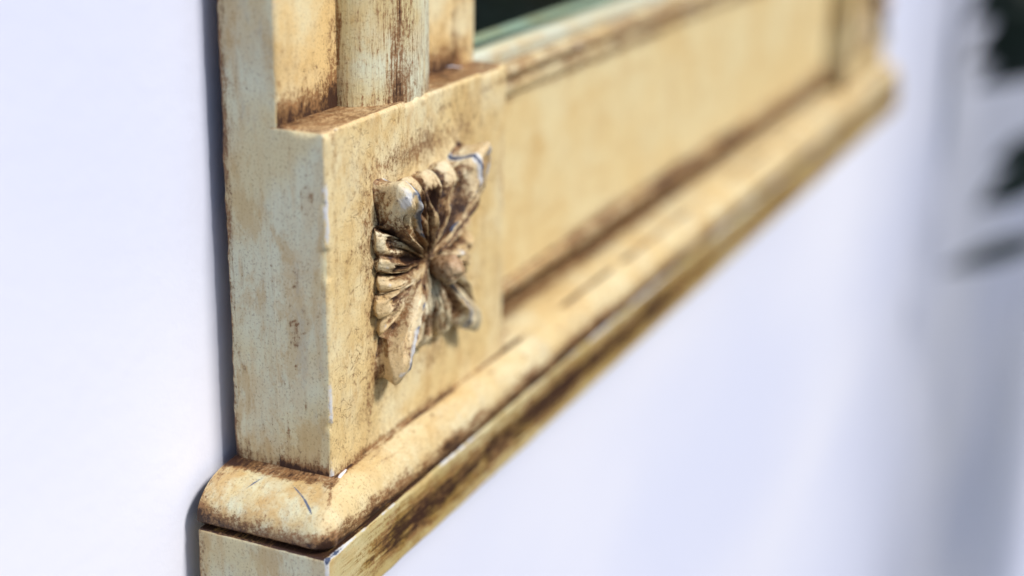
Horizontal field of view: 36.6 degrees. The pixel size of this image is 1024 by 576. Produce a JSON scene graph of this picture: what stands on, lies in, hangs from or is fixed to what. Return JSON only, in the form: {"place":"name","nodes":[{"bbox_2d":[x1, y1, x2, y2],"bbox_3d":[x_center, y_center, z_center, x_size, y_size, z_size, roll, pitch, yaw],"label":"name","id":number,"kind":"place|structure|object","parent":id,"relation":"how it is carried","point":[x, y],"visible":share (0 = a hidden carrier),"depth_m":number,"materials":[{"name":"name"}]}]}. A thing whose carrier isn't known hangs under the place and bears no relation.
{"place":"outdoors","nodes":[
{"label":"outdoors","id":0,"kind":"place"},
{"label":"ground","id":1,"kind":"structure","parent":0,"visible":0},
{"bbox_2d":[0,0,1023,575],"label":"wall","id":2,"kind":"structure","parent":1,"relation":"on","point":[822,374],"depth_m":0.72,"materials":[{"name":"white paint"}]},
{"bbox_2d":[197,0,899,575],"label":"mirror frame","id":3,"kind":"object","parent":2,"relation":"attached to","point":[521,228],"visible":1,"depth_m":0.43,"materials":[{"name":"beige paint"}]},
{"bbox_2d":[338,469,346,477],"bbox_3d":[-0.042,0.047,0.386,0.001,0.001,0.004,9,20,23],"label":"paint flake","id":4,"kind":"object","parent":3,"relation":"on","point":[341,474],"visible":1,"depth_m":0.39,"materials":[{"name":"white paint"}]},
{"bbox_2d":[939,0,1023,270],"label":"leafy shrub","id":5,"kind":"object","parent":1,"relation":"on","point":[1001,46],"visible":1,"depth_m":1.38,"materials":[{"name":"green plant"}]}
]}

